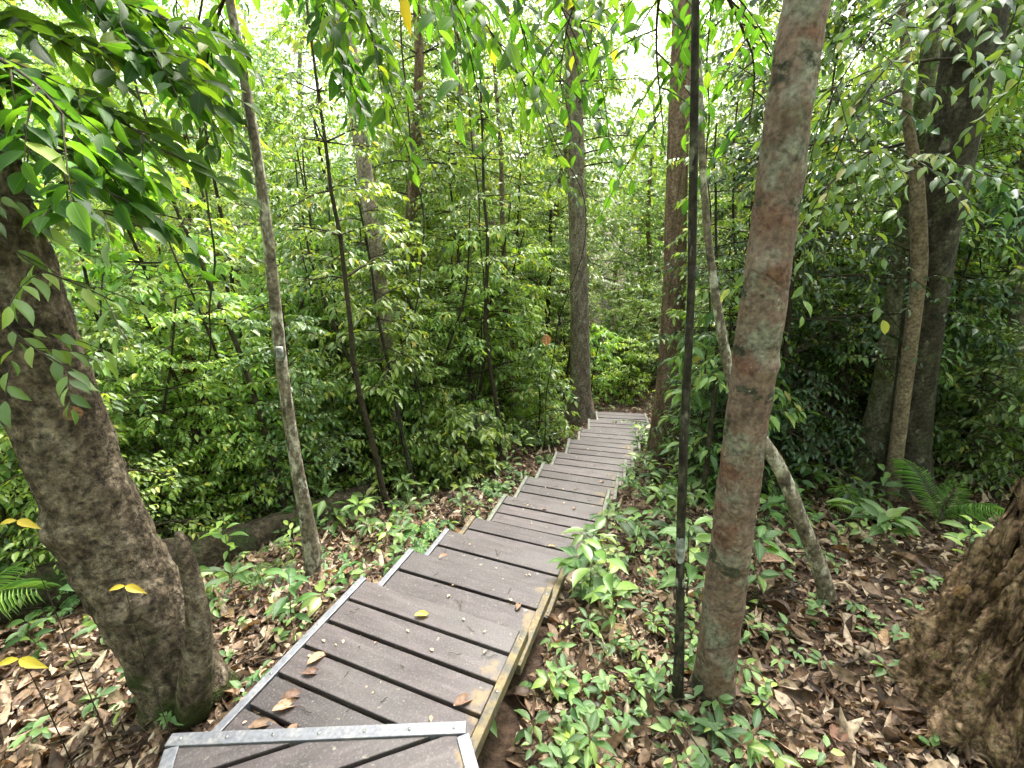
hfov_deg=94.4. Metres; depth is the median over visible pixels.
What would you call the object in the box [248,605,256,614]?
fallen leaf
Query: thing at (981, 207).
young tree
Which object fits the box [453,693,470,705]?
fallen leaf
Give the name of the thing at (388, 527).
seedling
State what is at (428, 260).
young tree
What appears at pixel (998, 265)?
forest tree
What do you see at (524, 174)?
forest tree
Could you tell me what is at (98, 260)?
thin sapling
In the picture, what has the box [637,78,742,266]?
forest tree
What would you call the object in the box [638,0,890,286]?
forest tree
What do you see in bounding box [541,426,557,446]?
seedling
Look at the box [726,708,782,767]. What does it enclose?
seedling
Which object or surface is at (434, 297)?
shrub
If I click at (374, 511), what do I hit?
fern
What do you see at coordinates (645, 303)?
shrub
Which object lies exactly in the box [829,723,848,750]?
fallen leaf
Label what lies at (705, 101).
forest tree
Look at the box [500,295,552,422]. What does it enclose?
thin sapling
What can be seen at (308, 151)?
sapling
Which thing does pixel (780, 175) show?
mottled tree
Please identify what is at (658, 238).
forest tree
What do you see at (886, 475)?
seedling
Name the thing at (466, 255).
forest tree
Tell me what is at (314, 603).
seedling
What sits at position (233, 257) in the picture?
thin sapling
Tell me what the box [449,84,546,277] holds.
forest tree
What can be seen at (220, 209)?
thin sapling
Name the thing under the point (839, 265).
young tree
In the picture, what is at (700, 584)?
seedling
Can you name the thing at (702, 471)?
seedling
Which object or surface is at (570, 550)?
seedling
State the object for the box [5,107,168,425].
thin sapling
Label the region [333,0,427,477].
forest tree
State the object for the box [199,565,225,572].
seedling
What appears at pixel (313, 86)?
sky
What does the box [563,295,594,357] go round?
shrub
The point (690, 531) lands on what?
seedling
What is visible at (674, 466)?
seedling
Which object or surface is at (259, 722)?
fallen leaf
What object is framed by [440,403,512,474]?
shrub
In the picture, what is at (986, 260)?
forest tree
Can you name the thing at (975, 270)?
shrub
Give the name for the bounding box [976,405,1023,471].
shrub
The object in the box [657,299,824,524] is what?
shrub
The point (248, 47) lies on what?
forest tree
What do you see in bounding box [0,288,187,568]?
shrub
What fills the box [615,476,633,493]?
seedling
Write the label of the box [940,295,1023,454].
shrub
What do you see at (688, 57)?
tree
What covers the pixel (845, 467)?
seedling
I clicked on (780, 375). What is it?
shrub
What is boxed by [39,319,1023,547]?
undergrowth
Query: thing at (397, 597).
boardwalk
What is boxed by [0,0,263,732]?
leaning tree
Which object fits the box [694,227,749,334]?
thin sapling
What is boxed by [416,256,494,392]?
shrub
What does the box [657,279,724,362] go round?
shrub
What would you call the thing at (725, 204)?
thin sapling
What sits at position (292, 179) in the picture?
thin sapling
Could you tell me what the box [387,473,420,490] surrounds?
seedling
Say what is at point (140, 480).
shrub
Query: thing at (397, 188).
forest tree
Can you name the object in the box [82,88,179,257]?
forest tree
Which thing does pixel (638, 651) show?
seedling
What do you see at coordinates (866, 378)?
shrub
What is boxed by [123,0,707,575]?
tree
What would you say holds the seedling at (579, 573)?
on the ground at (494, 748)
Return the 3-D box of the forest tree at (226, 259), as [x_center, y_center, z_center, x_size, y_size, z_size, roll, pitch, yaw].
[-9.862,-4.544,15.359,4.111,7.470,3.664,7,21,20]
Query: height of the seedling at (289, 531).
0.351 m
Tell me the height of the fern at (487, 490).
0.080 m
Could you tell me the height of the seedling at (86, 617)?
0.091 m
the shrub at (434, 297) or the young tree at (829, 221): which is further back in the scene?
the shrub at (434, 297)
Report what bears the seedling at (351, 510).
on the ground at (494, 748)
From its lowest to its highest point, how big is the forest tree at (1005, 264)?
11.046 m
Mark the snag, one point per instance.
(203, 397)
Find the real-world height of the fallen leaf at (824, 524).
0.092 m
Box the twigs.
[0,438,1023,767]
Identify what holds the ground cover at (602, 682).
on the ground at (494, 748)
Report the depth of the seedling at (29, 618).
2.80 m
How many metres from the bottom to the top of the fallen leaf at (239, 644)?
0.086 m
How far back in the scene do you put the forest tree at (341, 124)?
12.91 m
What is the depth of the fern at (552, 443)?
7.40 m
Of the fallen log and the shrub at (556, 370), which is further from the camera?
the shrub at (556, 370)
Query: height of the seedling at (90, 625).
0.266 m
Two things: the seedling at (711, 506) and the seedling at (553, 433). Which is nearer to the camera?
the seedling at (711, 506)
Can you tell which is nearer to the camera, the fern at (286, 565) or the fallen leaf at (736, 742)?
the fallen leaf at (736, 742)
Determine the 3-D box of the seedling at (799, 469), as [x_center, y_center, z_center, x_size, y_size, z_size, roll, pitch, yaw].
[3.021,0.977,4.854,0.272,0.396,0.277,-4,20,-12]
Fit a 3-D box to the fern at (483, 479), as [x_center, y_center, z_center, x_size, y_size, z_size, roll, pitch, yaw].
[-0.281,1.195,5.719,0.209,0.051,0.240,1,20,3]
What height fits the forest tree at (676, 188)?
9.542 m
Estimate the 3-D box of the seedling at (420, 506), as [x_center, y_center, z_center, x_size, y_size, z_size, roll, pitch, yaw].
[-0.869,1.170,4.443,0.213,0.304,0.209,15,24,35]
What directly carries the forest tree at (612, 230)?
on the ground at (494, 748)
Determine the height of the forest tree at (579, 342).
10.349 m
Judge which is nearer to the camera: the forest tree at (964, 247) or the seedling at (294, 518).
the seedling at (294, 518)
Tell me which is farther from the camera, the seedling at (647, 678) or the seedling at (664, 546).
the seedling at (664, 546)
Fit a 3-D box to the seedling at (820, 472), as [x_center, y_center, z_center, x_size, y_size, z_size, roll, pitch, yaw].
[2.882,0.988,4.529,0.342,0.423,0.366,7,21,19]
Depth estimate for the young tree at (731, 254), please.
7.14 m
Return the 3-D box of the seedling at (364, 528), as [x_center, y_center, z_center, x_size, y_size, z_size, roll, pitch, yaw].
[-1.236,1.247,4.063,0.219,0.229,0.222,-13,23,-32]
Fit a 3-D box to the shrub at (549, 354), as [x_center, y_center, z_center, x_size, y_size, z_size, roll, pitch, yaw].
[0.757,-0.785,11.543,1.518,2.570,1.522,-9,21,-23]
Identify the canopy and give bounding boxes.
[0,0,1022,261]
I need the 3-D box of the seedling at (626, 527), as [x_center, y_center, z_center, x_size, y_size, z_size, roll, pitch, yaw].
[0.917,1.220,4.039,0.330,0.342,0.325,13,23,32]
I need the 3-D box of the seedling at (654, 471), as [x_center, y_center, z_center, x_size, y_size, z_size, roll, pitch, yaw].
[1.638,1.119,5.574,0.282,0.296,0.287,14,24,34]
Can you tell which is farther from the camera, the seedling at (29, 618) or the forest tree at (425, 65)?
the forest tree at (425, 65)
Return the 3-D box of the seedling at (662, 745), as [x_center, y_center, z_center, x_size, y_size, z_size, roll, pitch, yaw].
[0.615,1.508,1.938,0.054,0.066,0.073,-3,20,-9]
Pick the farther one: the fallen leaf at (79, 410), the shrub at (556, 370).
the shrub at (556, 370)
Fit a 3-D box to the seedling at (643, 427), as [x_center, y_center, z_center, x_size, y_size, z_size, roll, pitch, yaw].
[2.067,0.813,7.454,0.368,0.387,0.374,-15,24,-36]
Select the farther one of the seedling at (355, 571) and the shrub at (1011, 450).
the shrub at (1011, 450)
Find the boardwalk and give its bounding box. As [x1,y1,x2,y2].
[211,411,648,759]
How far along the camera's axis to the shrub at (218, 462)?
4.38 m
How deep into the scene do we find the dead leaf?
5.54 m
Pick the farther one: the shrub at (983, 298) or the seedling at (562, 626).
the shrub at (983, 298)
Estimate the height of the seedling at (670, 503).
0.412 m
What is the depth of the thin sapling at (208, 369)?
6.10 m
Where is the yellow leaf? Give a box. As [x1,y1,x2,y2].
[399,0,410,35]
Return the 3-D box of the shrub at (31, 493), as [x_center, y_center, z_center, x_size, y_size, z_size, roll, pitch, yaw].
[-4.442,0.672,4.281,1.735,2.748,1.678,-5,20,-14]
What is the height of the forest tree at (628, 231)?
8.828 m
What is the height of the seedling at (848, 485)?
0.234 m
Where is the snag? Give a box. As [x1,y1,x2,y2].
[181,354,231,519]
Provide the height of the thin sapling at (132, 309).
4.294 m
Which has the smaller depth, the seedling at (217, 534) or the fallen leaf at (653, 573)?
the fallen leaf at (653, 573)
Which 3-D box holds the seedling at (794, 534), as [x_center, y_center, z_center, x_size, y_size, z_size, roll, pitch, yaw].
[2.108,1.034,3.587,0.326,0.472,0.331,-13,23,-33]
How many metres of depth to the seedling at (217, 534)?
3.77 m
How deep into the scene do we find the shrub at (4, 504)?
3.37 m
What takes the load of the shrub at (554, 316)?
on the ground at (494, 748)
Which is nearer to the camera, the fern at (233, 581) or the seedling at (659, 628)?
the seedling at (659, 628)
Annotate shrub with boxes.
[0,274,212,571]
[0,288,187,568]
[0,379,238,580]
[0,383,129,545]
[0,444,54,570]
[0,449,38,561]
[0,462,31,539]
[91,306,148,386]
[91,326,236,512]
[94,304,136,346]
[96,298,254,538]
[104,306,293,534]
[112,409,191,513]
[125,377,231,537]
[173,379,327,531]
[202,331,248,351]
[206,305,364,521]
[218,330,314,503]
[270,397,372,484]
[272,319,428,473]
[283,348,415,503]
[307,326,359,424]
[319,350,423,484]
[341,347,468,496]
[349,336,434,468]
[359,266,476,499]
[394,260,449,364]
[400,396,506,493]
[409,337,467,454]
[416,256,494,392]
[422,332,494,409]
[427,342,508,430]
[428,357,487,437]
[440,394,503,465]
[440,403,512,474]
[483,303,567,407]
[483,333,522,419]
[501,338,582,450]
[502,388,565,440]
[519,300,568,393]
[530,282,613,396]
[550,294,598,379]
[558,288,631,379]
[560,321,623,406]
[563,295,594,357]
[589,308,639,375]
[593,283,662,396]
[597,337,658,405]
[600,277,650,371]
[604,298,650,381]
[613,263,661,369]
[617,287,661,364]
[637,333,659,385]
[638,270,707,378]
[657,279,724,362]
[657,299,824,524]
[667,346,779,479]
[688,339,825,504]
[712,290,860,467]
[778,310,857,458]
[791,284,885,444]
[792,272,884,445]
[792,285,971,457]
[802,169,1023,475]
[840,280,979,460]
[932,327,1023,489]
[933,230,1023,501]
[934,305,1001,423]
[937,238,1002,412]
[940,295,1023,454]
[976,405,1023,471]
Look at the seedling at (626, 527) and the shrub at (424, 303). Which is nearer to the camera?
the seedling at (626, 527)
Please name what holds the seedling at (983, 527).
on the ground at (494, 748)
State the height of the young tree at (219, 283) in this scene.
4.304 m
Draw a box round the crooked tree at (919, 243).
[801,0,1023,500]
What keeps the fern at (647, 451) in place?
on the ground at (494, 748)
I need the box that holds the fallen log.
[0,481,388,624]
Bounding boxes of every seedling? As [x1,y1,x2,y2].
[0,518,115,758]
[0,656,71,761]
[1,618,55,659]
[5,611,43,636]
[8,578,40,611]
[69,620,108,647]
[82,615,89,623]
[109,583,170,735]
[199,515,247,562]
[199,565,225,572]
[201,572,211,576]
[204,562,254,603]
[240,659,270,682]
[246,562,276,588]
[263,567,317,627]
[272,504,293,511]
[274,520,301,556]
[281,506,316,532]
[299,582,344,616]
[313,510,330,537]
[320,483,338,493]
[327,512,338,521]
[328,469,338,487]
[331,552,362,587]
[337,462,365,485]
[338,507,356,526]
[340,495,375,528]
[355,516,380,538]
[355,517,382,542]
[376,522,404,545]
[383,545,417,570]
[384,501,401,520]
[385,519,414,549]
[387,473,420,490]
[387,544,403,556]
[391,509,415,523]
[407,494,431,519]
[420,479,439,493]
[428,472,444,479]
[439,519,459,530]
[447,486,478,522]
[451,484,473,500]
[486,459,503,476]
[490,720,496,736]
[501,450,521,478]
[510,424,529,450]
[512,429,534,454]
[513,709,550,745]
[531,669,568,699]
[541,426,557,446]
[547,546,599,588]
[549,641,576,666]
[552,688,584,730]
[552,727,589,756]
[554,732,581,765]
[559,621,574,628]
[562,517,617,567]
[563,543,613,607]
[565,673,602,697]
[566,710,616,767]
[573,607,605,637]
[583,534,618,574]
[583,539,639,608]
[588,499,625,543]
[592,640,613,665]
[593,579,637,629]
[601,507,638,536]
[606,546,625,556]
[614,713,632,731]
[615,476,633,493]
[616,510,659,555]
[618,464,642,497]
[627,639,647,660]
[628,426,644,446]
[628,522,657,542]
[629,459,642,477]
[630,423,648,446]
[632,424,650,439]
[637,466,665,484]
[640,457,660,471]
[644,486,676,530]
[644,621,665,634]
[644,667,658,686]
[645,509,695,544]
[646,473,677,504]
[647,464,668,481]
[647,541,675,567]
[651,437,677,450]
[654,483,697,520]
[655,434,675,443]
[655,742,670,756]
[656,516,712,606]
[660,518,706,549]
[661,716,688,735]
[663,461,677,475]
[665,625,687,648]
[671,481,708,517]
[684,625,698,639]
[685,514,712,551]
[688,519,699,535]
[691,461,716,491]
[695,580,704,587]
[698,462,718,496]
[702,499,713,512]
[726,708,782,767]
[736,658,761,683]
[746,742,802,767]
[748,563,780,594]
[751,693,777,718]
[753,525,794,574]
[754,527,765,538]
[760,492,770,498]
[760,496,782,524]
[760,676,777,696]
[764,488,817,547]
[792,464,822,490]
[800,462,837,497]
[825,479,855,497]
[829,444,861,478]
[831,460,862,496]
[847,520,870,540]
[850,464,906,515]
[860,498,925,553]
[939,520,992,553]
[943,515,993,553]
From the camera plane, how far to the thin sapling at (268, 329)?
6.84 m
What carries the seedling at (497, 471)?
on the ground at (494, 748)
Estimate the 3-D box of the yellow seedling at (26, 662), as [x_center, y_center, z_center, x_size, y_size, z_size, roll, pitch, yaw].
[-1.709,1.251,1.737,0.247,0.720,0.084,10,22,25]
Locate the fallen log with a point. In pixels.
(209, 550)
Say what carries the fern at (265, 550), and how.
on the ground at (494, 748)
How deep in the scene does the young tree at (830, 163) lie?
6.10 m
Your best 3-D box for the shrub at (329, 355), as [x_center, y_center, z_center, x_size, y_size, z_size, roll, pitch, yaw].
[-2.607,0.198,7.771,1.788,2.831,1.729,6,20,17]
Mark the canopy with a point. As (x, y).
(168, 6)
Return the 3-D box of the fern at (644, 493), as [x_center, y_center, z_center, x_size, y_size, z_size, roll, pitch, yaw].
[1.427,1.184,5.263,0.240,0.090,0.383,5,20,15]
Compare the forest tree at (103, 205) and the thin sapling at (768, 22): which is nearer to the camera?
the thin sapling at (768, 22)
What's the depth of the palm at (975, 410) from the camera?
5.74 m
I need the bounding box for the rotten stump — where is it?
[888,477,1023,767]
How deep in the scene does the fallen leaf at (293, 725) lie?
1.77 m
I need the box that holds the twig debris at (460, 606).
[298,428,618,712]
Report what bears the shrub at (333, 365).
on the ground at (494, 748)
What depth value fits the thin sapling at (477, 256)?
7.03 m
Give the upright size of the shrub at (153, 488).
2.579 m
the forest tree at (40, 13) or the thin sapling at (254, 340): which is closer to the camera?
the thin sapling at (254, 340)
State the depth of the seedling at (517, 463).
5.77 m
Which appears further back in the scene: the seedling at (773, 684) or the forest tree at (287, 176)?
the forest tree at (287, 176)
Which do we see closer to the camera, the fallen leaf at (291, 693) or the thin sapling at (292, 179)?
the fallen leaf at (291, 693)
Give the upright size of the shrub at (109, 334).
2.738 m
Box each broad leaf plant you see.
[312,490,349,534]
[349,487,381,515]
[568,525,607,565]
[627,452,654,470]
[824,498,879,523]
[845,502,922,556]
[953,440,994,468]
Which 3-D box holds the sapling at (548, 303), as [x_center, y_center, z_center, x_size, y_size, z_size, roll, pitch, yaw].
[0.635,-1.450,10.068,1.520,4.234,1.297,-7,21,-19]
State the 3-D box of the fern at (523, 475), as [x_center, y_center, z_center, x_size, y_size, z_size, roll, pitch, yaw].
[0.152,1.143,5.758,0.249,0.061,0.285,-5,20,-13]
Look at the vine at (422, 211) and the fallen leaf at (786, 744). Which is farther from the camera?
the vine at (422, 211)
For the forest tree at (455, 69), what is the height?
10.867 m
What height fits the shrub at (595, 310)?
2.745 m
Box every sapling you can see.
[0,413,114,470]
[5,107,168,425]
[53,197,194,513]
[59,223,197,345]
[63,64,299,508]
[148,25,282,352]
[148,257,217,371]
[150,101,265,440]
[153,241,305,513]
[167,330,239,430]
[235,1,421,513]
[238,143,361,491]
[240,277,317,413]
[257,162,400,377]
[262,129,370,331]
[262,237,361,473]
[275,118,395,373]
[303,178,434,495]
[402,208,506,431]
[429,59,548,461]
[433,202,538,385]
[448,241,536,407]
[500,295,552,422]
[518,210,569,399]
[544,196,609,402]
[647,123,795,505]
[659,102,810,341]
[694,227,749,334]
[698,0,882,457]
[713,148,750,272]
[798,184,887,400]
[802,166,990,461]
[863,39,1008,220]
[887,5,1023,270]
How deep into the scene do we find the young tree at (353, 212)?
5.76 m
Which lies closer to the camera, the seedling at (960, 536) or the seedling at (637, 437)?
the seedling at (960, 536)
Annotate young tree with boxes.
[3,97,343,526]
[8,263,129,490]
[75,83,299,397]
[91,201,234,457]
[191,212,358,480]
[195,241,328,464]
[206,228,299,458]
[263,188,439,485]
[303,193,469,469]
[303,202,420,466]
[384,99,568,451]
[390,211,500,427]
[432,107,596,421]
[447,230,569,426]
[612,88,858,487]
[641,0,1005,529]
[652,83,903,466]
[652,151,833,415]
[690,108,902,434]
[692,170,855,385]
[696,73,895,368]
[699,0,1023,472]
[787,128,899,429]
[792,81,1023,454]
[794,151,938,417]
[822,211,1007,436]
[845,153,1000,427]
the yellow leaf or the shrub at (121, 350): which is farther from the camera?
the shrub at (121, 350)
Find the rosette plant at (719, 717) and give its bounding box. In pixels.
[691,704,739,754]
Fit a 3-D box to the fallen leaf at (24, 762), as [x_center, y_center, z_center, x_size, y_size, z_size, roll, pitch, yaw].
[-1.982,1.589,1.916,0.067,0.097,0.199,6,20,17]
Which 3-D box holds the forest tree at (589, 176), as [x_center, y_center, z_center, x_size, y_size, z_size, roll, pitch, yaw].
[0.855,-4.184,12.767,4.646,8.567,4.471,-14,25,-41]
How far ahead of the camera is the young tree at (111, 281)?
4.55 m
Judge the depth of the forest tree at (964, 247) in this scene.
8.21 m
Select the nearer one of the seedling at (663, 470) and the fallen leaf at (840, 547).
the fallen leaf at (840, 547)
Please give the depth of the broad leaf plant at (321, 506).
4.18 m
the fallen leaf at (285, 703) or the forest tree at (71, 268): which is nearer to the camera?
the fallen leaf at (285, 703)
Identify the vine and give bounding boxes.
[132,285,253,518]
[186,0,215,531]
[400,12,428,484]
[456,31,484,406]
[522,14,586,450]
[696,2,711,494]
[698,7,836,607]
[807,0,850,476]
[979,85,993,322]
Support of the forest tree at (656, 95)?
on the ground at (494, 748)
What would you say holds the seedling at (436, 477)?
on the ground at (494, 748)
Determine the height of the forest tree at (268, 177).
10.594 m
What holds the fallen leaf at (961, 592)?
on the rotten stump
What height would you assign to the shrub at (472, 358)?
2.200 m
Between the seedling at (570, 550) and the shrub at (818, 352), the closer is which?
the seedling at (570, 550)
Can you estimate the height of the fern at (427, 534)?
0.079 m
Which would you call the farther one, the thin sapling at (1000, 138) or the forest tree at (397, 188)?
the forest tree at (397, 188)
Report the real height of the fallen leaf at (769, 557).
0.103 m
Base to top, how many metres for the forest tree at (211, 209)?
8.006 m
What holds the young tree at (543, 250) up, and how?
on the ground at (494, 748)
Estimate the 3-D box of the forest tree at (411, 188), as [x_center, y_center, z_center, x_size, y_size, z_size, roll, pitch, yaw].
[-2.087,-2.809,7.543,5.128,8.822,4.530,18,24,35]
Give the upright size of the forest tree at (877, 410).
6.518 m
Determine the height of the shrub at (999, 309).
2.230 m
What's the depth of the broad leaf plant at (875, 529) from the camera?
3.13 m
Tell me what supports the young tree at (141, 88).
on the ground at (494, 748)
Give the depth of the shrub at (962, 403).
4.62 m
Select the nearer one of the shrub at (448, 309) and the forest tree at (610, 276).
the shrub at (448, 309)
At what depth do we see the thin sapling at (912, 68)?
5.62 m
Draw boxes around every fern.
[0,562,61,620]
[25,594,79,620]
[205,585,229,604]
[226,567,245,583]
[234,546,269,559]
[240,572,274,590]
[256,558,299,573]
[340,502,379,516]
[390,492,425,510]
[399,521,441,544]
[414,538,429,553]
[481,477,496,485]
[481,480,509,498]
[515,471,533,481]
[535,454,552,463]
[537,439,557,445]
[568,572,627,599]
[630,478,649,497]
[644,446,663,456]
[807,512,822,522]
[888,458,1004,530]
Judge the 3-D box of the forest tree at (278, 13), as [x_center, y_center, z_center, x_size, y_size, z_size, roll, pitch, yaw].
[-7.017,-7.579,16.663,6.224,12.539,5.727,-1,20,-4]
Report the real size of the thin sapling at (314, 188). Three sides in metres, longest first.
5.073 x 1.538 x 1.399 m
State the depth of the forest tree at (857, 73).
12.08 m
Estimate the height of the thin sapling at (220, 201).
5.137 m
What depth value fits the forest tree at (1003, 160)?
7.22 m
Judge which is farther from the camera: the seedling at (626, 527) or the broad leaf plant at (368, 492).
the broad leaf plant at (368, 492)
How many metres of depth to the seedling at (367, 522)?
3.90 m
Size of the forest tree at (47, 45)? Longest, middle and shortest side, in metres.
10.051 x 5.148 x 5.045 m
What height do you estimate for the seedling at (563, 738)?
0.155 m
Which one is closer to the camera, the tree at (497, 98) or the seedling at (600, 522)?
the seedling at (600, 522)
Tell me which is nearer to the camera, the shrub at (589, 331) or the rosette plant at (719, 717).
the rosette plant at (719, 717)
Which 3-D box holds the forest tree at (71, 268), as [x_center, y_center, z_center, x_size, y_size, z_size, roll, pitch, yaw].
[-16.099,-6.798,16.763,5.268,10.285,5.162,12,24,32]
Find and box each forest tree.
[0,0,117,284]
[0,0,129,322]
[1,41,154,301]
[21,0,209,306]
[32,0,243,316]
[41,70,173,283]
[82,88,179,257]
[137,119,235,348]
[160,109,256,289]
[176,0,314,306]
[187,141,247,287]
[222,59,319,282]
[223,96,323,292]
[235,0,375,295]
[245,0,541,426]
[300,23,447,302]
[329,0,512,323]
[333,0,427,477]
[342,66,461,297]
[351,0,610,373]
[363,82,515,349]
[384,144,450,262]
[400,48,477,276]
[421,99,512,335]
[446,131,558,317]
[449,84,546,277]
[480,5,600,322]
[482,0,666,423]
[498,24,633,358]
[498,131,568,299]
[499,56,588,250]
[509,0,661,307]
[509,59,618,281]
[547,161,613,300]
[589,127,657,288]
[594,99,702,327]
[595,25,727,294]
[598,144,666,283]
[606,119,699,299]
[612,118,704,305]
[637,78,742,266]
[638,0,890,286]
[645,0,691,455]
[649,0,818,344]
[687,42,772,281]
[687,144,737,281]
[720,0,1023,501]
[734,63,850,281]
[796,0,1023,361]
[823,2,1023,355]
[842,1,944,482]
[847,38,919,222]
[847,47,919,229]
[860,29,1023,293]
[883,3,1023,335]
[890,25,1023,294]
[946,9,1023,437]
[954,147,979,346]
[959,115,1023,462]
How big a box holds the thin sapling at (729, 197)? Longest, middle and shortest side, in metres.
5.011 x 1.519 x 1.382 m
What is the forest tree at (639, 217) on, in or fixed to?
on the ground at (494, 748)
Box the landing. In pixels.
[158,721,478,767]
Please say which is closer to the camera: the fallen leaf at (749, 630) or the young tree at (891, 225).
the fallen leaf at (749, 630)
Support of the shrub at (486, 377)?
on the ground at (494, 748)
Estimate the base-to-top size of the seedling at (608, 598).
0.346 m
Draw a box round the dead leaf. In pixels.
[542,334,550,344]
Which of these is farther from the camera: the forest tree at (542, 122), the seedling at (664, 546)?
the forest tree at (542, 122)
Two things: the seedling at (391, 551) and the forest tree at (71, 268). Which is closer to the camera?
the seedling at (391, 551)
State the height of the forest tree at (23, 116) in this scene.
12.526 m
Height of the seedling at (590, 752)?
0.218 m
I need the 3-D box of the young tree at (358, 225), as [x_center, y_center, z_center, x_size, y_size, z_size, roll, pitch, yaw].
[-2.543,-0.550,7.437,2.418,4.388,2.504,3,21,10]
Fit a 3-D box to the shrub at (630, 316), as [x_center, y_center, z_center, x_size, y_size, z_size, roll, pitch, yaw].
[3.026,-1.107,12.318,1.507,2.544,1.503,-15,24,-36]
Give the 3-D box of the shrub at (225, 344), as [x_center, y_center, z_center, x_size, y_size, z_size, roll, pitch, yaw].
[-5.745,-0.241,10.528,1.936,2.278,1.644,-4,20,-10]
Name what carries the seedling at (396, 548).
on the ground at (494, 748)
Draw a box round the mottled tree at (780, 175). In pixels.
[687,0,830,706]
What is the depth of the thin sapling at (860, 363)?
4.92 m
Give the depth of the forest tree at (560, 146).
19.69 m
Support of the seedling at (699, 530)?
on the ground at (494, 748)
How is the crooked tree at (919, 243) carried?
on the ground at (494, 748)
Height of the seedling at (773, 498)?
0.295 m
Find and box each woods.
[0,0,1018,369]
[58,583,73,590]
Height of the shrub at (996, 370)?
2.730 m
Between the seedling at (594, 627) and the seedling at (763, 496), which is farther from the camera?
the seedling at (763, 496)
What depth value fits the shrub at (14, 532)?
3.69 m
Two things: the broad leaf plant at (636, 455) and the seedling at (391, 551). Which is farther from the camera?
the broad leaf plant at (636, 455)
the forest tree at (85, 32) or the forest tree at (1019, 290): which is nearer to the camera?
the forest tree at (1019, 290)
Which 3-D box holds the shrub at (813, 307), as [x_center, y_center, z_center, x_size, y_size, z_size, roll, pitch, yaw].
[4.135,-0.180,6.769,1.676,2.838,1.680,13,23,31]
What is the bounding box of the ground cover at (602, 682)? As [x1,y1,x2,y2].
[6,390,983,767]
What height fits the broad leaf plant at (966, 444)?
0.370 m
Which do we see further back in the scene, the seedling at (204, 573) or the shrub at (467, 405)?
the shrub at (467, 405)
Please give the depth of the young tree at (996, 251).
5.48 m
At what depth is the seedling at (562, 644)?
2.40 m
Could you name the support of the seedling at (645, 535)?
on the ground at (494, 748)
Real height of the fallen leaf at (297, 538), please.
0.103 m
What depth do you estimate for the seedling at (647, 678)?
2.26 m
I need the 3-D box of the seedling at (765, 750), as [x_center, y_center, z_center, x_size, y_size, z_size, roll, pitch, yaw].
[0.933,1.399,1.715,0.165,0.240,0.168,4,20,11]
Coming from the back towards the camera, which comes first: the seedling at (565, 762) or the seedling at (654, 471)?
the seedling at (654, 471)
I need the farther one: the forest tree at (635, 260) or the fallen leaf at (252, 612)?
the forest tree at (635, 260)
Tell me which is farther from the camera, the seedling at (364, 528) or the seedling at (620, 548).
the seedling at (364, 528)
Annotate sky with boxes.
[0,0,1022,216]
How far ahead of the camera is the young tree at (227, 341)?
7.51 m
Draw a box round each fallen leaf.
[15,748,47,767]
[49,721,70,733]
[62,406,82,419]
[222,607,234,616]
[230,640,243,655]
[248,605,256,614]
[248,717,278,727]
[272,697,295,710]
[280,689,300,697]
[287,723,299,727]
[294,532,300,540]
[301,667,318,673]
[307,651,325,663]
[353,556,373,566]
[415,610,428,615]
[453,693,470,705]
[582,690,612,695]
[603,623,630,640]
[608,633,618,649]
[646,568,656,576]
[659,594,667,601]
[730,736,766,756]
[747,620,764,638]
[754,553,783,561]
[776,741,808,754]
[818,521,827,527]
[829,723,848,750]
[832,545,856,558]
[868,558,888,566]
[873,628,889,644]
[889,552,918,563]
[954,584,972,598]
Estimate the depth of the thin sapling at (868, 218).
5.60 m
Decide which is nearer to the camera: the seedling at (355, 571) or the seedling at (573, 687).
the seedling at (573, 687)
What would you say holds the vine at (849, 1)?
on the ground at (494, 748)
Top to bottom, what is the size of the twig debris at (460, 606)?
1.592 m
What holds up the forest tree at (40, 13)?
on the ground at (494, 748)
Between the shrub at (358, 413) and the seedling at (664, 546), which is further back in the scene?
the shrub at (358, 413)
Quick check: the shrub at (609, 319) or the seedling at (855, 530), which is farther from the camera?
the shrub at (609, 319)
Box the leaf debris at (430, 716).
[242,464,618,723]
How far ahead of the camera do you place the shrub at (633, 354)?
10.32 m
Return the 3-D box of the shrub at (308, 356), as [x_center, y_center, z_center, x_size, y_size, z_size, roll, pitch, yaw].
[-2.236,0.476,4.858,1.618,2.740,1.622,2,20,4]
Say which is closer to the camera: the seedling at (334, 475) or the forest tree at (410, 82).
the seedling at (334, 475)
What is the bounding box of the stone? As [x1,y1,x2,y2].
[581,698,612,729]
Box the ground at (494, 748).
[0,216,1023,767]
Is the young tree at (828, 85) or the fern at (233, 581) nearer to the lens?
the fern at (233, 581)

